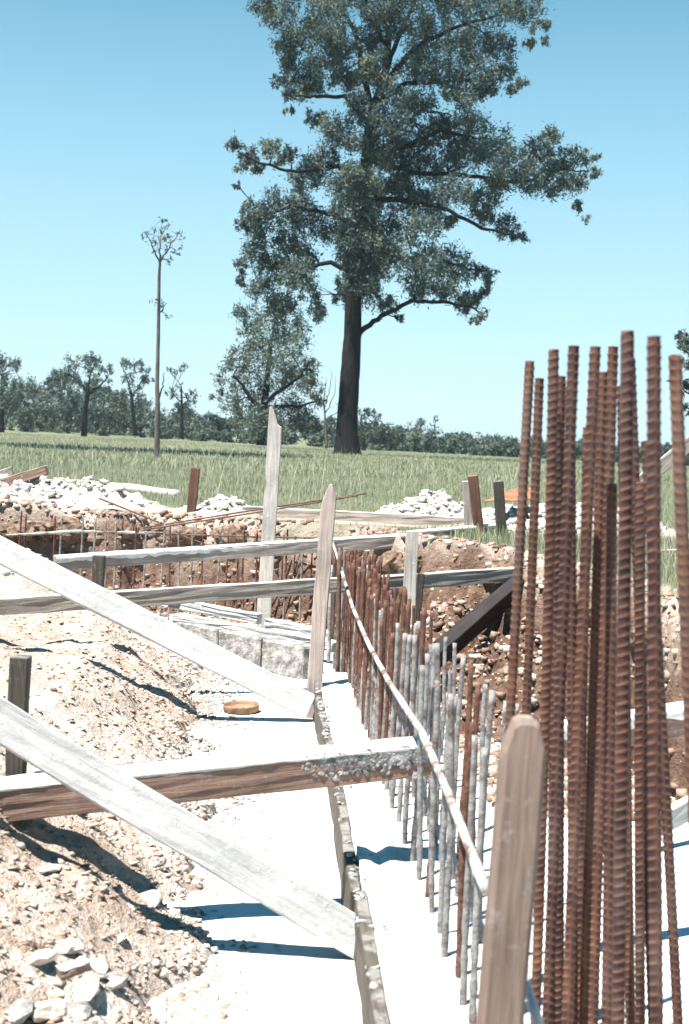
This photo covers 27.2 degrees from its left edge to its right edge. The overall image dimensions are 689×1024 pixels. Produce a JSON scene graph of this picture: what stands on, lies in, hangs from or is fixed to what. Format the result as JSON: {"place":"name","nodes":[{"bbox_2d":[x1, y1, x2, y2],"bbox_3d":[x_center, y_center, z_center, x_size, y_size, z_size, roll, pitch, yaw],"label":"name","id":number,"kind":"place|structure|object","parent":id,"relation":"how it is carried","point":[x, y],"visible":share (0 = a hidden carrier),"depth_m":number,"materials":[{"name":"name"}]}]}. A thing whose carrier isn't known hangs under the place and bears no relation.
{"place":"outdoors","nodes":[
{"label":"outdoors","id":0,"kind":"place"},
{"bbox_2d":[0,420,688,1023],"bbox_3d":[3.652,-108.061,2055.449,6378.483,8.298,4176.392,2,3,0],"label":"ground","id":1,"kind":"structure","parent":0,"point":[106,1004],"depth_m":6.01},
{"bbox_2d":[0,350,24,431],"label":"gum tree","id":2,"kind":"object","parent":1,"relation":"on","point":[14,364],"visible":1,"depth_m":119.62,"materials":[{"name":"green plant"}]},
{"bbox_2d":[5,654,31,775],"bbox_3d":[-0.850,0.566,3.697,0.051,0.386,0.050,3,3,0],"label":"timber peg","id":3,"kind":"object","parent":1,"relation":"on","point":[19,679],"visible":0.48,"depth_m":3.67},
{"bbox_2d":[7,996,34,1023],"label":"stone","id":4,"kind":"object","parent":1,"relation":"on","point":[20,1010],"visible":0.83,"depth_m":2.70,"materials":[{"name":"stone"}]},
{"bbox_2d":[0,466,48,485],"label":"timber offcut","id":5,"kind":"object","parent":1,"relation":"on","point":[35,473],"visible":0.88,"depth_m":11.21,"materials":[{"name":"brown wood"}]},
{"bbox_2d":[26,948,56,965],"bbox_3d":[-0.623,0.910,2.894,0.075,0.042,0.082,-8,-1,-22],"label":"stone","id":6,"kind":"object","parent":1,"relation":"on","point":[41,957],"visible":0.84,"depth_m":2.87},
{"bbox_2d":[28,999,68,1022],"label":"stone","id":7,"kind":"object","parent":1,"relation":"on","point":[44,1011],"visible":0.77,"depth_m":2.75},
{"bbox_2d":[54,937,85,954],"bbox_3d":[-0.592,0.923,3.014,0.070,0.034,0.082,9,2,33],"label":"stone","id":8,"kind":"object","parent":1,"relation":"on","point":[75,946],"visible":0.78,"depth_m":3.00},
{"bbox_2d":[65,1000,92,1018],"bbox_3d":[-0.527,0.983,2.802,0.062,0.031,0.070,2,3,1],"label":"stone","id":9,"kind":"object","parent":1,"relation":"on","point":[77,1009],"visible":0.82,"depth_m":2.79,"materials":[{"name":"stone"}]},
{"bbox_2d":[50,350,113,436],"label":"gum tree","id":10,"kind":"object","parent":1,"relation":"on","point":[94,360],"visible":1,"depth_m":129.21,"materials":[{"name":"green plant"}]},
{"bbox_2d":[73,971,99,1000],"bbox_3d":[-0.530,0.968,2.899,0.062,0.046,0.120,2,3,-9],"label":"stone","id":11,"kind":"object","parent":1,"relation":"on","point":[86,987],"visible":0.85,"depth_m":2.87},
{"bbox_2d":[91,555,105,587],"bbox_3d":[-1.411,0.384,8.136,0.071,0.274,0.054,4,3,0],"label":"timber peg","id":12,"kind":"object","parent":1,"relation":"on","point":[98,569],"visible":0.59,"depth_m":8.11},
{"bbox_2d":[111,357,154,435],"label":"gum tree","id":13,"kind":"object","parent":1,"relation":"on","point":[143,381],"visible":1,"depth_m":134.53,"materials":[{"name":"green plant"}]},
{"bbox_2d":[0,586,281,1023],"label":"rubble","id":14,"kind":"object","parent":1,"relation":"on","point":[172,967],"visible":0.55,"depth_m":3.81,"materials":[{"name":"stone"}]},
{"bbox_2d":[56,956,90,981],"bbox_3d":[-0.468,0.787,2.454,0.053,0.021,0.034,-11,9,-25],"label":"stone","id":15,"kind":"object","parent":14,"relation":"on","point":[80,965],"visible":1,"depth_m":2.44,"materials":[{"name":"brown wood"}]},
{"bbox_2d":[107,482,180,495],"bbox_3d":[-2.107,-0.226,14.614,1.193,0.113,0.104,5,4,42],"label":"felled log","id":16,"kind":"object","parent":1,"relation":"on","point":[148,489],"visible":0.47,"depth_m":14.50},
{"bbox_2d":[140,216,185,458],"bbox_3d":[-4.641,-4.207,35.847,1.277,6.408,0.992,4,4,35],"label":"gum tree","id":17,"kind":"object","parent":1,"relation":"on","point":[157,417],"visible":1,"depth_m":35.78,"materials":[{"name":"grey plant"}]},
{"bbox_2d":[0,577,345,614],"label":"form board","id":18,"kind":"object","parent":1,"relation":"on","point":[33,604],"visible":0.8,"depth_m":6.88,"materials":[{"name":"wood"}]},
{"bbox_2d":[163,363,197,438],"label":"gum tree","id":19,"kind":"object","parent":1,"relation":"on","point":[182,411],"visible":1,"depth_m":135.79,"materials":[{"name":"green plant"}]},
{"bbox_2d":[187,467,199,512],"bbox_3d":[-1.158,-0.123,10.861,0.073,0.429,0.056,6,3,0],"label":"timber peg","id":20,"kind":"object","parent":1,"relation":"on","point":[193,490],"visible":0.69,"depth_m":10.83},
{"bbox_2d":[0,496,422,629],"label":"clods","id":21,"kind":"object","parent":1,"relation":"on","point":[279,520],"visible":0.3,"depth_m":10.28,"materials":[{"name":"soil"}]},
{"bbox_2d":[0,736,431,821],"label":"form board","id":22,"kind":"object","parent":1,"relation":"on","point":[42,795],"visible":0.97,"depth_m":3.71,"materials":[{"name":"brown wood"}]},
{"bbox_2d":[208,289,327,446],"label":"gum tree","id":23,"kind":"object","parent":1,"relation":"on","point":[262,407],"visible":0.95,"depth_m":99.14,"materials":[{"name":"green plant"}]},
{"bbox_2d":[0,515,646,646],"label":"turf clods","id":24,"kind":"object","parent":1,"relation":"on","point":[392,560],"visible":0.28,"depth_m":10.30,"materials":[{"name":"soil"}]},
{"bbox_2d":[0,474,671,590],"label":"gravel","id":25,"kind":"structure","parent":1,"relation":"on","point":[489,513],"depth_m":11.06,"materials":[{"name":"stone"}]},
{"bbox_2d":[53,534,405,568],"bbox_3d":[-0.601,0.236,8.778,2.401,0.091,0.081,-3,5,-26],"label":"form board","id":26,"kind":"object","parent":25,"relation":"on","point":[198,553],"visible":0.84,"depth_m":8.67,"materials":[{"name":"wood"}]},
{"bbox_2d":[0,368,688,465],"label":"woodland","id":27,"kind":"object","parent":1,"relation":"on","point":[52,417],"visible":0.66,"depth_m":162.33,"materials":[{"name":"plant"}]},
{"bbox_2d":[242,506,463,524],"bbox_3d":[0.109,0.049,10.785,1.809,0.111,0.050,3,3,9],"label":"form board","id":28,"kind":"object","parent":1,"relation":"on","point":[357,516],"visible":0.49,"depth_m":10.75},
{"bbox_2d":[358,407,382,450],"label":"gum tree","id":29,"kind":"object","parent":1,"relation":"on","point":[362,434],"visible":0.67,"depth_m":119.70,"materials":[{"name":"green plant"}]},
{"bbox_2d":[223,0,602,454],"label":"gum tree","id":30,"kind":"object","parent":1,"relation":"on","point":[359,184],"visible":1,"depth_m":68.58,"materials":[{"name":"green plant"}]},
{"bbox_2d":[146,615,688,1023],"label":"concrete slab","id":31,"kind":"structure","parent":1,"relation":"on","point":[306,977],"depth_m":3.87,"materials":[{"name":"concrete"}]},
{"bbox_2d":[113,522,116,589],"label":"starter bar","id":32,"kind":"object","parent":31,"relation":"on","point":[114,550],"visible":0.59,"depth_m":9.49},
{"bbox_2d":[5,530,163,536],"bbox_3d":[-1.714,0.148,9.447,1.047,0.057,0.028,1,3,-14],"label":"steel rod","id":33,"kind":"object","parent":32,"relation":"attached to","point":[76,531],"visible":1,"depth_m":9.42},
{"bbox_2d":[0,535,314,717],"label":"timber brace","id":34,"kind":"object","parent":31,"relation":"on","point":[143,622],"visible":1,"depth_m":6.27,"materials":[{"name":"wood"}]},
{"bbox_2d":[0,696,354,958],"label":"timber brace","id":35,"kind":"object","parent":31,"relation":"on","point":[84,772],"visible":0.86,"depth_m":3.47,"materials":[{"name":"wood"}]},
{"bbox_2d":[137,651,257,1023],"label":"edge rubble","id":36,"kind":"object","parent":31,"relation":"on","point":[195,995],"visible":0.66,"depth_m":3.73,"materials":[{"name":"stone"}]},
{"bbox_2d":[176,622,222,645],"bbox_3d":[-0.810,0.740,8.256,0.146,0.180,0.396,-1,4,-42],"label":"concrete block","id":37,"kind":"object","parent":31,"relation":"on","point":[210,634],"depth_m":8.15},
{"bbox_2d":[160,602,262,623],"bbox_3d":[-0.847,0.580,8.571,0.782,0.070,0.074,8,5,26],"label":"form timber","id":38,"kind":"object","parent":37,"relation":"on","point":[228,612],"visible":0.62,"depth_m":8.48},
{"bbox_2d":[223,700,258,714],"bbox_3d":[-0.479,0.904,6.590,0.168,0.034,0.168,0,5,0],"label":"tin lid","id":39,"kind":"object","parent":31,"relation":"on","point":[239,707],"visible":1,"depth_m":6.57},
{"bbox_2d":[219,629,273,666],"bbox_3d":[-0.540,0.765,7.959,0.147,0.179,0.373,-1,4,-42],"label":"concrete block","id":40,"kind":"object","parent":31,"relation":"on","point":[246,646],"depth_m":7.88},
{"bbox_2d":[172,613,335,652],"bbox_3d":[-0.522,0.674,7.999,1.238,0.066,0.079,6,5,40],"label":"form timber","id":41,"kind":"object","parent":40,"relation":"on","point":[200,620],"visible":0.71,"depth_m":8.03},
{"bbox_2d":[256,406,281,628],"bbox_3d":[-0.479,0.074,9.069,0.091,1.496,0.050,3,-1,0],"label":"timber stake","id":42,"kind":"object","parent":31,"relation":"on","point":[271,490],"visible":0.73,"depth_m":9.06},
{"bbox_2d":[262,638,309,679],"bbox_3d":[-0.288,0.791,7.681,0.147,0.178,0.345,-1,4,-42],"label":"concrete block","id":43,"kind":"object","parent":31,"relation":"on","point":[285,657],"depth_m":7.61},
{"bbox_2d":[264,618,326,638],"bbox_3d":[-0.246,0.683,8.199,0.513,0.073,0.076,6,5,36],"label":"form timber","id":44,"kind":"object","parent":31,"relation":"on","point":[272,624],"visible":0.52,"depth_m":8.23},
{"bbox_2d":[306,484,335,718],"bbox_3d":[-0.110,0.417,6.506,0.075,1.095,0.134,4,4,36],"label":"timber stake","id":45,"kind":"object","parent":31,"relation":"on","point":[321,594],"visible":0.77,"depth_m":6.49,"materials":[{"name":"wood"}]},
{"bbox_2d":[313,690,333,744],"bbox_3d":[-0.102,0.904,6.117,0.040,0.147,1.482,2,3,-4],"label":"edge board","id":46,"kind":"object","parent":31,"relation":"on","point":[319,723],"visible":0.46,"depth_m":5.97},
{"bbox_2d":[335,551,341,671],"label":"upright bar","id":47,"kind":"object","parent":31,"relation":"on","point":[338,604],"visible":0.93,"depth_m":7.03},
{"bbox_2d":[327,743,359,911],"bbox_3d":[-0.013,0.990,4.495,0.040,0.156,1.733,2,3,-3],"label":"edge board","id":48,"kind":"object","parent":31,"relation":"on","point":[345,863],"visible":0.58,"depth_m":4.13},
{"bbox_2d":[354,890,389,1023],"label":"edge board","id":49,"kind":"object","parent":31,"relation":"on","point":[373,1007],"visible":0.88,"depth_m":3.18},
{"bbox_2d":[403,531,418,633],"bbox_3d":[0.319,0.531,7.108,0.068,0.874,0.070,3,-6,0],"label":"timber post","id":50,"kind":"object","parent":31,"relation":"on","point":[410,561],"visible":0.44,"depth_m":7.11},
{"bbox_2d":[315,672,601,1023],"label":"concrete footing","id":51,"kind":"object","parent":31,"relation":"on","point":[420,982],"visible":0.44,"depth_m":3.58,"materials":[{"name":"concrete"}]},
{"bbox_2d":[358,568,365,708],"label":"starter bar","id":52,"kind":"object","parent":51,"relation":"on","point":[362,610],"visible":0.69,"depth_m":6.01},
{"bbox_2d":[363,592,370,724],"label":"starter bar","id":53,"kind":"object","parent":51,"relation":"on","point":[366,647],"visible":0.6,"depth_m":5.68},
{"bbox_2d":[372,589,378,739],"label":"starter bar","id":54,"kind":"object","parent":51,"relation":"on","point":[376,640],"visible":0.61,"depth_m":5.21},
{"bbox_2d":[378,619,383,738],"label":"starter bar","id":55,"kind":"object","parent":51,"relation":"on","point":[381,658],"visible":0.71,"depth_m":4.90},
{"bbox_2d":[382,607,393,783],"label":"starter bar","id":56,"kind":"object","parent":51,"relation":"on","point":[391,619],"visible":0.55,"depth_m":4.72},
{"bbox_2d":[384,632,394,789],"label":"starter bar","id":57,"kind":"object","parent":51,"relation":"on","point":[391,672],"visible":0.53,"depth_m":4.63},
{"bbox_2d":[389,623,399,796],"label":"starter bar","id":58,"kind":"object","parent":51,"relation":"on","point":[395,682],"visible":0.56,"depth_m":4.55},
{"bbox_2d":[389,633,407,808],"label":"starter bar","id":59,"kind":"object","parent":51,"relation":"on","point":[398,724],"visible":0.71,"depth_m":4.40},
{"bbox_2d":[396,634,411,821],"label":"starter bar","id":60,"kind":"object","parent":51,"relation":"on","point":[404,727],"visible":0.66,"depth_m":4.28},
{"bbox_2d":[402,635,417,843],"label":"starter bar","id":61,"kind":"object","parent":51,"relation":"on","point":[411,730],"visible":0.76,"depth_m":3.99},
{"bbox_2d":[410,653,429,861],"bbox_3d":[0.205,0.682,3.867,0.034,0.599,0.017,3,3,22],"label":"starter bar","id":62,"kind":"object","parent":51,"relation":"on","point":[414,823],"visible":0.61,"depth_m":3.86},
{"bbox_2d":[416,665,424,879],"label":"starter bar","id":63,"kind":"object","parent":51,"relation":"on","point":[420,783],"visible":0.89,"depth_m":3.72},
{"bbox_2d":[422,645,431,816],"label":"starter bar","id":64,"kind":"object","parent":51,"relation":"on","point":[424,781],"visible":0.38,"depth_m":4.31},
{"bbox_2d":[426,643,434,831],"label":"starter bar","id":65,"kind":"object","parent":51,"relation":"on","point":[431,712],"visible":0.48,"depth_m":4.17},
{"bbox_2d":[428,680,439,913],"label":"starter bar","id":66,"kind":"object","parent":51,"relation":"on","point":[432,820],"visible":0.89,"depth_m":3.44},
{"bbox_2d":[435,643,440,847],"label":"starter bar","id":67,"kind":"object","parent":51,"relation":"on","point":[437,661],"visible":0.43,"depth_m":4.00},
{"bbox_2d":[441,637,446,755],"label":"starter bar","id":68,"kind":"object","parent":51,"relation":"on","point":[443,718],"visible":0.9,"depth_m":5.19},
{"bbox_2d":[439,670,452,862],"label":"starter bar","id":69,"kind":"object","parent":51,"relation":"on","point":[450,682],"visible":0.36,"depth_m":3.86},
{"bbox_2d":[437,696,456,933],"bbox_3d":[0.238,0.720,3.316,0.026,0.585,0.023,2,3,2],"label":"starter bar","id":70,"kind":"object","parent":51,"relation":"on","point":[442,867],"visible":0.56,"depth_m":3.31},
{"bbox_2d":[441,693,454,957],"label":"starter bar","id":71,"kind":"object","parent":51,"relation":"on","point":[448,872],"visible":0.9,"depth_m":3.16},
{"bbox_2d":[452,655,465,879],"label":"starter bar","id":72,"kind":"object","parent":51,"relation":"on","point":[459,701],"visible":0.66,"depth_m":3.71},
{"bbox_2d":[454,664,473,896],"bbox_3d":[0.299,0.691,3.572,0.025,0.620,0.019,1,3,-20],"label":"starter bar","id":73,"kind":"object","parent":51,"relation":"on","point":[469,694],"visible":0.62,"depth_m":3.56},
{"bbox_2d":[455,722,475,977],"bbox_3d":[0.257,0.738,3.036,0.028,0.582,0.020,0,4,-39],"label":"starter bar","id":74,"kind":"object","parent":51,"relation":"on","point":[462,851],"visible":0.66,"depth_m":3.03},
{"bbox_2d":[459,735,478,1005],"bbox_3d":[0.253,0.745,2.908,0.019,0.582,0.024,1,3,-21],"label":"starter bar","id":75,"kind":"object","parent":51,"relation":"on","point":[465,925],"visible":0.82,"depth_m":2.90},
{"bbox_2d":[470,686,480,922],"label":"starter bar","id":76,"kind":"object","parent":51,"relation":"on","point":[476,710],"visible":0.34,"depth_m":3.40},
{"bbox_2d":[469,747,487,1023],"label":"starter bar","id":77,"kind":"object","parent":51,"relation":"on","point":[473,983],"visible":0.92,"depth_m":2.76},
{"bbox_2d":[333,542,487,895],"bbox_3d":[0.089,0.420,5.361,0.025,0.250,5.570,2,3,-4],"label":"long rod","id":78,"kind":"object","parent":77,"relation":"on","point":[478,871],"visible":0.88,"depth_m":3.26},
{"bbox_2d":[479,684,487,781],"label":"starter bar","id":79,"kind":"object","parent":51,"relation":"on","point":[483,720],"visible":0.51,"depth_m":4.20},
{"bbox_2d":[479,690,494,943],"bbox_3d":[0.320,0.712,3.250,0.025,0.615,0.022,2,3,-8],"label":"starter bar","id":80,"kind":"object","parent":51,"relation":"on","point":[490,716],"visible":0.43,"depth_m":3.24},
{"bbox_2d":[476,714,546,1023],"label":"timber stake","id":81,"kind":"object","parent":51,"relation":"on","point":[514,853],"visible":1,"depth_m":1.85,"materials":[{"name":"wood"}]},
{"bbox_2d":[526,968,543,1023],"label":"loose strap","id":82,"kind":"object","parent":81,"relation":"hanging from","point":[534,1011],"visible":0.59,"depth_m":1.93,"materials":[{"name":"metal"}]},
{"bbox_2d":[385,530,686,820],"bbox_3d":[0.846,0.616,7.122,1.304,0.736,4.402,2,3,0],"label":"bank rubble","id":83,"kind":"object","parent":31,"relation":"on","point":[494,749],"visible":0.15,"depth_m":6.74,"materials":[{"name":"stone"}]},
{"bbox_2d":[662,796,687,835],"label":"timber brace","id":84,"kind":"object","parent":31,"relation":"on","point":[679,812],"visible":0.26,"depth_m":4.65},
{"bbox_2d":[381,567,523,590],"bbox_3d":[0.596,0.355,7.621,1.167,0.081,0.053,-2,5,-34],"label":"form board","id":85,"kind":"object","parent":1,"relation":"on","point":[463,577],"visible":0.45,"depth_m":7.61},
{"bbox_2d":[411,523,495,536],"bbox_3d":[0.744,0.147,9.492,0.681,0.101,0.059,-4,6,-26],"label":"form board","id":86,"kind":"object","parent":1,"relation":"on","point":[440,531],"visible":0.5,"depth_m":9.44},
{"bbox_2d":[423,575,524,667],"bbox_3d":[0.720,0.551,7.464,0.083,0.129,1.303,25,31,23],"label":"timber prop","id":87,"kind":"object","parent":1,"relation":"on","point":[469,627],"visible":0.49,"depth_m":7.36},
{"bbox_2d":[467,475,483,536],"bbox_3d":[0.885,-0.013,9.536,0.071,0.472,0.056,-7,9,2],"label":"timber peg","id":88,"kind":"object","parent":1,"relation":"on","point":[475,500],"visible":0.72,"depth_m":9.50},
{"bbox_2d":[493,480,506,537],"bbox_3d":[1.041,0.029,9.488,0.071,0.477,0.057,-5,9,1],"label":"timber peg","id":89,"kind":"object","parent":1,"relation":"on","point":[499,505],"visible":0.64,"depth_m":9.45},
{"bbox_2d":[504,361,534,735],"bbox_3d":[0.307,0.728,2.822,0.027,2.051,0.029,3,3,-3],"label":"ribbed bar","id":90,"kind":"object","parent":1,"relation":"on","point":[520,536],"visible":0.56,"depth_m":2.78,"materials":[{"name":"metal"}]},
{"bbox_2d":[521,378,543,715],"bbox_3d":[0.372,0.746,2.994,0.026,2.051,0.030,2,3,14],"label":"ribbed bar","id":91,"kind":"object","parent":1,"relation":"on","point":[533,541],"visible":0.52,"depth_m":2.95,"materials":[{"name":"metal"}]},
{"bbox_2d":[530,349,558,1023],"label":"ribbed bar","id":92,"kind":"object","parent":1,"relation":"on","point":[548,584],"visible":0.81,"depth_m":2.56,"materials":[{"name":"metal"}]},
{"bbox_2d":[547,376,565,1023],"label":"ribbed bar","id":93,"kind":"object","parent":1,"relation":"on","point":[561,393],"visible":0.3,"depth_m":2.71,"materials":[{"name":"metal"}]},
{"bbox_2d":[554,413,564,1023],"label":"ribbed bar","id":94,"kind":"object","parent":1,"relation":"on","point":[559,954],"visible":0.4,"depth_m":2.73,"materials":[{"name":"metal"}]},
{"bbox_2d":[542,345,579,1023],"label":"ribbed bar","id":95,"kind":"object","parent":1,"relation":"on","point":[570,435],"visible":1,"depth_m":2.41,"materials":[{"name":"metal"}]},
{"bbox_2d":[448,520,678,596],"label":"bank grass","id":96,"kind":"structure","parent":1,"relation":"on","point":[669,565],"depth_m":8.80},
{"bbox_2d":[564,386,578,1023],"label":"ribbed bar","id":97,"kind":"object","parent":1,"relation":"on","point":[572,640],"visible":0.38,"depth_m":2.66,"materials":[{"name":"metal"}]},
{"bbox_2d":[561,346,600,1023],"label":"ribbed bar","id":98,"kind":"object","parent":1,"relation":"on","point":[588,496],"visible":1,"depth_m":2.42,"materials":[{"name":"metal"}]},
{"bbox_2d":[577,427,589,1023],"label":"ribbed bar","id":99,"kind":"object","parent":1,"relation":"on","point":[581,851],"visible":0.17,"depth_m":2.73,"materials":[{"name":"metal"}]},
{"bbox_2d":[579,372,606,1023],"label":"ribbed bar","id":100,"kind":"object","parent":1,"relation":"on","point":[586,911],"visible":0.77,"depth_m":2.67,"materials":[{"name":"metal"}]},
{"bbox_2d":[588,346,618,1023],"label":"ribbed bar","id":101,"kind":"object","parent":1,"relation":"on","point":[609,477],"visible":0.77,"depth_m":2.62,"materials":[{"name":"metal"}]},
{"bbox_2d":[601,483,617,1023],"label":"ribbed bar","id":102,"kind":"object","parent":1,"relation":"on","point":[610,688],"visible":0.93,"depth_m":2.46,"materials":[{"name":"metal"}]},
{"bbox_2d":[539,701,684,757],"bbox_3d":[0.753,0.551,3.652,0.600,0.091,0.053,-3,5,-30],"label":"form board","id":103,"kind":"object","parent":1,"relation":"on","point":[675,719],"visible":0.14,"depth_m":3.68,"materials":[{"name":"white wood"}]},
{"bbox_2d":[612,330,633,1023],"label":"ribbed bar","id":104,"kind":"object","parent":1,"relation":"on","point":[623,662],"visible":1,"depth_m":2.16,"materials":[{"name":"metal"}]},
{"bbox_2d":[617,386,634,1023],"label":"ribbed bar","id":105,"kind":"object","parent":1,"relation":"on","point":[629,990],"visible":0.37,"depth_m":2.74,"materials":[{"name":"metal"}]},
{"bbox_2d":[634,482,645,1023],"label":"ribbed bar","id":106,"kind":"object","parent":1,"relation":"on","point":[639,755],"visible":0.98,"depth_m":2.62,"materials":[{"name":"metal"}]},
{"bbox_2d":[632,358,649,1023],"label":"ribbed bar","id":107,"kind":"object","parent":1,"relation":"on","point":[636,472],"visible":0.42,"depth_m":2.63,"materials":[{"name":"metal"}]},
{"bbox_2d":[646,336,663,1023],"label":"ribbed bar","id":108,"kind":"object","parent":1,"relation":"on","point":[654,638],"visible":1,"depth_m":1.96,"materials":[{"name":"metal"}]},
{"bbox_2d":[641,440,682,1023],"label":"ribbed bar","id":109,"kind":"object","parent":1,"relation":"on","point":[672,919],"visible":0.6,"depth_m":2.58,"materials":[{"name":"metal"}]},
{"bbox_2d":[665,329,688,416],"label":"gum tree","id":110,"kind":"object","parent":1,"relation":"on","point":[681,337],"visible":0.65,"depth_m":58.98,"materials":[{"name":"green plant"}]},
{"bbox_2d":[668,354,688,843],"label":"ribbed bar","id":111,"kind":"object","parent":1,"relation":"on","point":[678,438],"visible":1,"depth_m":2.05,"materials":[{"name":"metal"}]},
{"bbox_2d":[0,431,688,489],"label":"field grass","id":112,"kind":"structure","parent":0,"point":[40,455],"depth_m":38.99,"materials":[{"name":"plant"}]},
{"bbox_2d":[0,457,688,562],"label":"grass","id":113,"kind":"structure","parent":0,"point":[456,493],"depth_m":18.27,"materials":[{"name":"plant"}]},
{"bbox_2d":[0,436,688,519],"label":"seed grass","id":114,"kind":"structure","parent":0,"point":[229,458],"depth_m":17.45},
{"bbox_2d":[0,0,688,446],"label":"sky","id":115,"kind":"structure","parent":0,"point":[116,116],"materials":[{"name":"blue"}]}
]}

